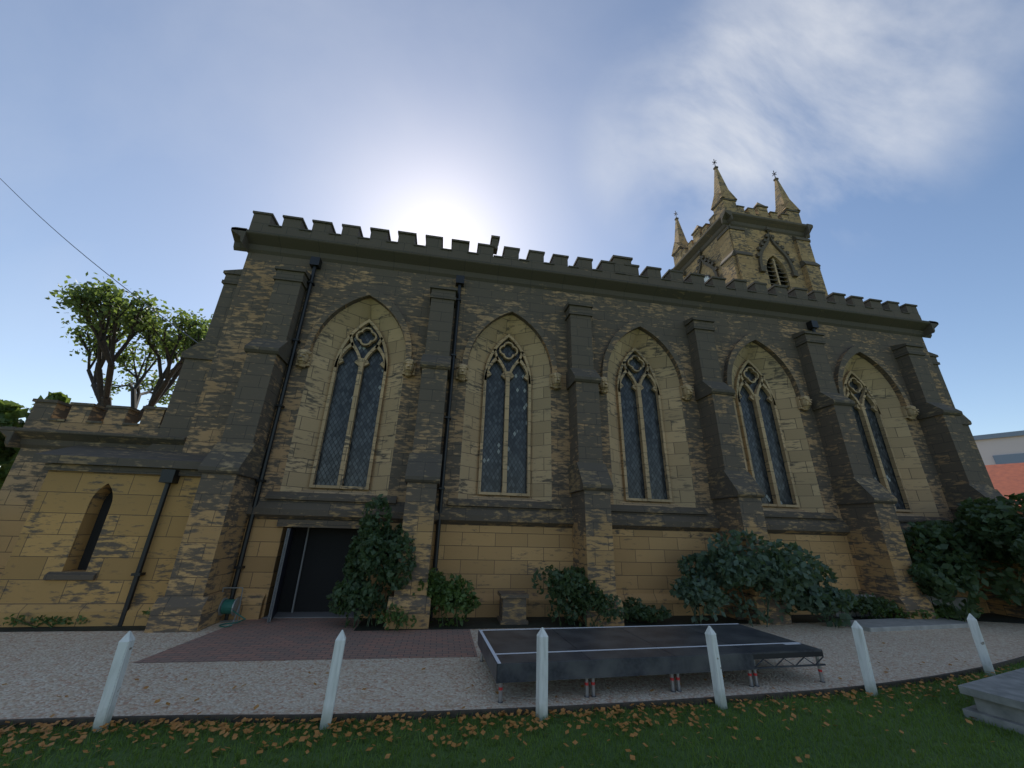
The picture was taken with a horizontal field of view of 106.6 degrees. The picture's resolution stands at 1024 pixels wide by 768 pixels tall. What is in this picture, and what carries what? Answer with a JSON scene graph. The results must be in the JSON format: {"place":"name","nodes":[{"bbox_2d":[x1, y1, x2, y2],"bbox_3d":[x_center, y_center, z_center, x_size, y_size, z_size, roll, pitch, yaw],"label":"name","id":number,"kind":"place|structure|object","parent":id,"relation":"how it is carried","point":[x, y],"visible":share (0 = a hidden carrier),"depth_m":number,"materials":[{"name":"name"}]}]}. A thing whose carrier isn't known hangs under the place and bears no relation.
{"place":"outdoors","nodes":[
{"label":"outdoors","id":0,"kind":"place"},
{"bbox_2d":[0,463,200,626],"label":"annex wall","id":1,"kind":"structure","parent":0,"point":[56,531],"depth_m":7.96,"materials":[{"name":"beige stone"}]},
{"bbox_2d":[117,469,179,625],"bbox_3d":[-7.667,3.490,7.983,0.260,3.330,0.220,5,-21,-9],"label":"drainpipe","id":2,"kind":"object","parent":1,"relation":"attached to","point":[168,477],"visible":0.83,"depth_m":8.07,"materials":[{"name":"black metal"}]},
{"bbox_2d":[45,272,212,422],"bbox_3d":[-20.481,2.043,19.326,7.230,13.402,10.725,26,-32,-47],"label":"tree","id":3,"kind":"object","parent":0,"point":[116,295],"depth_m":19.43,"materials":[{"name":"green plant"}]},
{"bbox_2d":[277,527,358,611],"bbox_3d":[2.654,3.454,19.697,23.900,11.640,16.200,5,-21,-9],"label":"doorway","id":4,"kind":"structure","parent":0,"point":[324,561],"depth_m":9.40,"materials":[{"name":"black wood"}]},
{"bbox_2d":[0,661,1023,767],"bbox_3d":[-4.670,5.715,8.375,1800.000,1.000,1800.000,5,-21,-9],"label":"lawn","id":5,"kind":"structure","parent":0,"point":[551,760],"depth_m":3.81,"materials":[{"name":"green plant"}]},
{"bbox_2d":[0,392,70,489],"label":"tree foliage","id":6,"kind":"object","parent":5,"relation":"on","point":[11,413],"visible":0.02,"depth_m":20.25,"materials":[{"name":"green plant"}]},
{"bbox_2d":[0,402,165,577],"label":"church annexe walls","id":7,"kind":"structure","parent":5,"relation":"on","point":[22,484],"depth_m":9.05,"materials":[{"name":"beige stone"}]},
{"bbox_2d":[77,492,112,569],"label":"window","id":8,"kind":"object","parent":7,"relation":"on","point":[94,535],"visible":0.17,"depth_m":8.31,"materials":[{"name":"black glass"}]},
{"bbox_2d":[0,398,207,580],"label":"stone moulding","id":9,"kind":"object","parent":7,"relation":"on","point":[95,450],"depth_m":8.80,"materials":[{"name":"stone"}]},
{"bbox_2d":[90,631,134,732],"bbox_3d":[-4.128,3.116,3.956,0.100,0.960,0.100,4,-20,-9],"label":"bollard post","id":10,"kind":"object","parent":5,"relation":"on","point":[109,697],"visible":0.75,"depth_m":3.94,"materials":[{"name":"white paint"}]},
{"bbox_2d":[319,630,345,729],"bbox_3d":[-1.943,3.241,4.148,0.114,0.976,0.114,6,-22,-8],"label":"bollard post","id":11,"kind":"object","parent":5,"relation":"on","point":[332,685],"visible":0.75,"depth_m":4.11,"materials":[{"name":"white paint"}]},
{"bbox_2d":[0,642,1008,767],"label":"fallen leaves","id":12,"kind":"object","parent":5,"relation":"on","point":[222,725],"visible":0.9,"depth_m":3.96,"materials":[{"name":"brown plant"}]},
{"bbox_2d":[0,620,1023,718],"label":"path gravel","id":13,"kind":"structure","parent":5,"relation":"on","point":[40,671],"depth_m":5.38,"materials":[{"name":"grey gravel"}]},
{"bbox_2d":[218,587,245,626],"bbox_3d":[-5.855,4.651,8.004,0.760,0.675,0.461,-13,-25,33],"label":"hose reel cart","id":14,"kind":"object","parent":13,"relation":"on","point":[229,606],"visible":0.97,"depth_m":8.00,"materials":[{"name":"green plastic"}]},
{"bbox_2d":[134,618,477,662],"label":"brick paving","id":15,"kind":"structure","parent":13,"relation":"on","point":[261,639],"depth_m":6.78,"materials":[{"name":"brown brick"}]},
{"bbox_2d":[0,656,1023,727],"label":"path edging","id":16,"kind":"object","parent":13,"relation":"on","point":[230,718],"visible":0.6,"depth_m":4.30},
{"bbox_2d":[0,613,1023,631],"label":"planting bed","id":17,"kind":"object","parent":13,"relation":"on","point":[492,622],"visible":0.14,"depth_m":8.68,"materials":[{"name":"soil"}]},
{"bbox_2d":[326,494,416,627],"bbox_3d":[-3.004,3.812,8.410,1.854,2.688,1.171,5,-21,-9],"label":"tall shrub","id":18,"kind":"object","parent":17,"relation":"on","point":[372,546],"visible":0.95,"depth_m":8.15,"materials":[{"name":"green plant"}]},
{"bbox_2d":[412,567,480,626],"bbox_3d":[-1.460,4.619,8.394,1.569,1.272,0.928,5,-21,-9],"label":"bush","id":19,"kind":"object","parent":17,"relation":"on","point":[449,596],"visible":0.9,"depth_m":8.27,"materials":[{"name":"green plant"}]},
{"bbox_2d":[3,602,983,630],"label":"low plants","id":20,"kind":"object","parent":17,"relation":"on","point":[938,612],"visible":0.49,"depth_m":7.77,"materials":[{"name":"green plant"}]},
{"bbox_2d":[531,564,628,626],"bbox_3d":[1.503,4.840,8.756,2.066,1.259,1.203,5,-21,-9],"label":"bay shrub","id":21,"kind":"object","parent":17,"relation":"on","point":[565,587],"visible":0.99,"depth_m":8.51,"materials":[{"name":"green plant"}]},
{"bbox_2d":[622,592,899,622],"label":"bushes","id":22,"kind":"object","parent":17,"relation":"on","point":[639,611],"visible":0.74,"depth_m":9.38,"materials":[{"name":"green plant"}]},
{"bbox_2d":[478,623,825,702],"bbox_3d":[2.049,4.216,5.934,4.975,0.422,1.692,6,-21,-11],"label":"portable stage","id":23,"kind":"object","parent":13,"relation":"on","point":[585,653],"visible":0.98,"depth_m":5.49,"materials":[{"name":"grey metal"}]},
{"bbox_2d":[669,528,858,626],"bbox_3d":[6.131,4.713,9.351,4.797,2.204,2.057,5,-21,-9],"label":"drooping shrub","id":24,"kind":"object","parent":13,"relation":"on","point":[794,579],"visible":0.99,"depth_m":9.01,"materials":[{"name":"green plant"}]},
{"bbox_2d":[842,617,968,631],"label":"stone slab","id":25,"kind":"structure","parent":13,"relation":"on","point":[891,624],"depth_m":9.26,"materials":[{"name":"grey stone"}]},
{"bbox_2d":[902,492,1023,621],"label":"bush","id":26,"kind":"object","parent":13,"relation":"on","point":[974,533],"visible":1,"depth_m":10.20,"materials":[{"name":"green plant"}]},
{"bbox_2d":[497,591,528,624],"bbox_3d":[0.012,5.178,8.804,0.640,0.650,0.600,5,-21,-9],"label":"stone pedestal","id":27,"kind":"object","parent":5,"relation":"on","point":[512,607],"visible":0.86,"depth_m":8.60,"materials":[{"name":"stone"}]},
{"bbox_2d":[536,627,547,720],"bbox_3d":[0.349,3.407,4.442,0.117,0.993,0.117,9,-22,-19],"label":"bollard post","id":28,"kind":"object","parent":5,"relation":"on","point":[542,678],"visible":0.75,"depth_m":4.41,"materials":[{"name":"white paint"}]},
{"bbox_2d":[144,213,1023,632],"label":"buttresses","id":29,"kind":"structure","parent":5,"relation":"on","point":[202,571],"depth_m":10.55,"materials":[{"name":"stone"}]},
{"bbox_2d":[0,178,197,342],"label":"overhead cable","id":30,"kind":"object","parent":29,"relation":"attached to","point":[101,269],"visible":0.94,"depth_m":13.60,"materials":[{"name":"black metal"}]},
{"bbox_2d":[262,527,358,621],"bbox_3d":[-4.629,4.556,9.803,2.060,2.221,2.778,5,-21,-9],"label":"door frame","id":31,"kind":"object","parent":29,"relation":"attached to","point":[273,612],"visible":0.42,"depth_m":8.71,"materials":[{"name":"grey"}]},
{"bbox_2d":[705,626,727,709],"bbox_3d":[2.595,3.638,4.853,0.102,0.969,0.119,12,-23,-25],"label":"bollard post","id":32,"kind":"object","parent":5,"relation":"on","point":[716,670],"visible":0.75,"depth_m":4.83,"materials":[{"name":"white paint"}]},
{"bbox_2d":[724,595,744,619],"bbox_3d":[5.920,5.825,9.942,0.650,0.550,0.600,5,-21,-9],"label":"tomb pedestal","id":33,"kind":"object","parent":5,"relation":"on","point":[726,610],"visible":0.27,"depth_m":9.78,"materials":[{"name":"stone"}]},
{"bbox_2d":[851,620,877,696],"bbox_3d":[4.942,3.882,5.351,0.111,0.985,0.122,14,-24,-30],"label":"bollard post","id":34,"kind":"object","parent":5,"relation":"on","point":[864,658],"visible":0.75,"depth_m":5.33,"materials":[{"name":"white paint"}]},
{"bbox_2d":[833,594,966,616],"bbox_3d":[10.928,6.235,10.689,4.610,0.570,0.251,5,-21,-9],"label":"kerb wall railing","id":35,"kind":"object","parent":5,"relation":"on","point":[957,601],"visible":0.1,"depth_m":10.84,"materials":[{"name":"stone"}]},
{"bbox_2d":[930,357,993,488],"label":"church buttresses","id":36,"kind":"structure","parent":5,"relation":"on","point":[981,464],"depth_m":13.91,"materials":[{"name":"brown stone"}]},
{"bbox_2d":[928,352,1001,494],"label":"buttress weatherings","id":37,"kind":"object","parent":36,"relation":"attached to","point":[964,419],"depth_m":14.11,"materials":[{"name":"grey stone"}]},
{"bbox_2d":[967,613,995,675],"bbox_3d":[7.691,4.314,6.257,0.127,0.961,0.109,17,-26,-35],"label":"bollard post","id":38,"kind":"object","parent":5,"relation":"on","point":[980,645],"visible":0.75,"depth_m":6.24,"materials":[{"name":"white paint"}]},
{"bbox_2d":[958,668,1023,734],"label":"chest tomb","id":39,"kind":"object","parent":5,"relation":"on","point":[999,700],"depth_m":4.56,"materials":[{"name":"grey stone"}]},
{"bbox_2d":[973,430,1023,513],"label":"building","id":40,"kind":"structure","parent":5,"relation":"on","point":[1002,455],"depth_m":29.03,"materials":[{"name":"brick"}]},
{"bbox_2d":[0,0,1023,466],"label":"sky","id":41,"kind":"structure","parent":0,"point":[142,132],"materials":[{"name":"blue"}]},
{"bbox_2d":[176,252,989,619],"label":"church nave walls","id":42,"kind":"structure","parent":0,"point":[490,562],"depth_m":11.13,"materials":[{"name":"beige stone"}]},
{"bbox_2d":[224,256,818,619],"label":"drainpipes","id":43,"kind":"object","parent":42,"relation":"attached to","point":[315,263],"visible":0.69,"depth_m":10.10,"materials":[{"name":"black metal"}]},
{"bbox_2d":[133,210,1013,537],"bbox_3d":[2.374,2.528,19.589,26.040,9.460,18.340,5,-21,-9],"label":"stone moulding","id":44,"kind":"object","parent":42,"relation":"attached to","point":[305,508],"depth_m":11.38,"materials":[{"name":"grey stone"}]},
{"bbox_2d":[295,349,918,419],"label":"carved head stops","id":45,"kind":"object","parent":42,"relation":"attached to","point":[304,359],"visible":0.85,"depth_m":11.48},
{"bbox_2d":[280,298,939,516],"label":"window surrounds","id":46,"kind":"object","parent":42,"relation":"in","point":[338,333],"visible":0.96,"depth_m":11.74,"materials":[{"name":"beige stone"}]},
{"bbox_2d":[314,324,905,509],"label":"arched windows","id":47,"kind":"structure","parent":46,"relation":"in","point":[357,467],"depth_m":11.56,"materials":[{"name":"glass"}]},
{"bbox_2d":[671,168,827,295],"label":"church tower walls","id":48,"kind":"structure","parent":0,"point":[745,267],"depth_m":23.97,"materials":[{"name":"beige stone"}]},
{"bbox_2d":[704,275,710,281],"bbox_3d":[12.752,-6.662,25.694,0.300,1.000,1.600,5,-21,-9],"label":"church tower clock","id":49,"kind":"object","parent":48,"relation":"attached to","point":[706,277],"visible":0.2,"depth_m":25.38,"materials":[{"name":"white"}]},
{"bbox_2d":[672,166,820,290],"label":"tower stone trim","id":50,"kind":"structure","parent":48,"relation":"attached to","point":[726,220],"depth_m":24.23,"materials":[{"name":"stone"}]},
{"bbox_2d":[674,159,776,216],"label":"finials","id":51,"kind":"object","parent":50,"relation":"on","point":[773,173],"visible":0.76,"depth_m":26.93,"materials":[{"name":"black metal"}]},
{"bbox_2d":[769,256,790,289],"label":"church tower reveals","id":52,"kind":"object","parent":48,"relation":"in","point":[774,263],"visible":0.23,"depth_m":23.33,"materials":[{"name":"beige stone"}]},
{"bbox_2d":[767,259,784,285],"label":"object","id":53,"kind":"object","parent":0,"point":[771,277],"visible":0.05,"depth_m":23.40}
]}

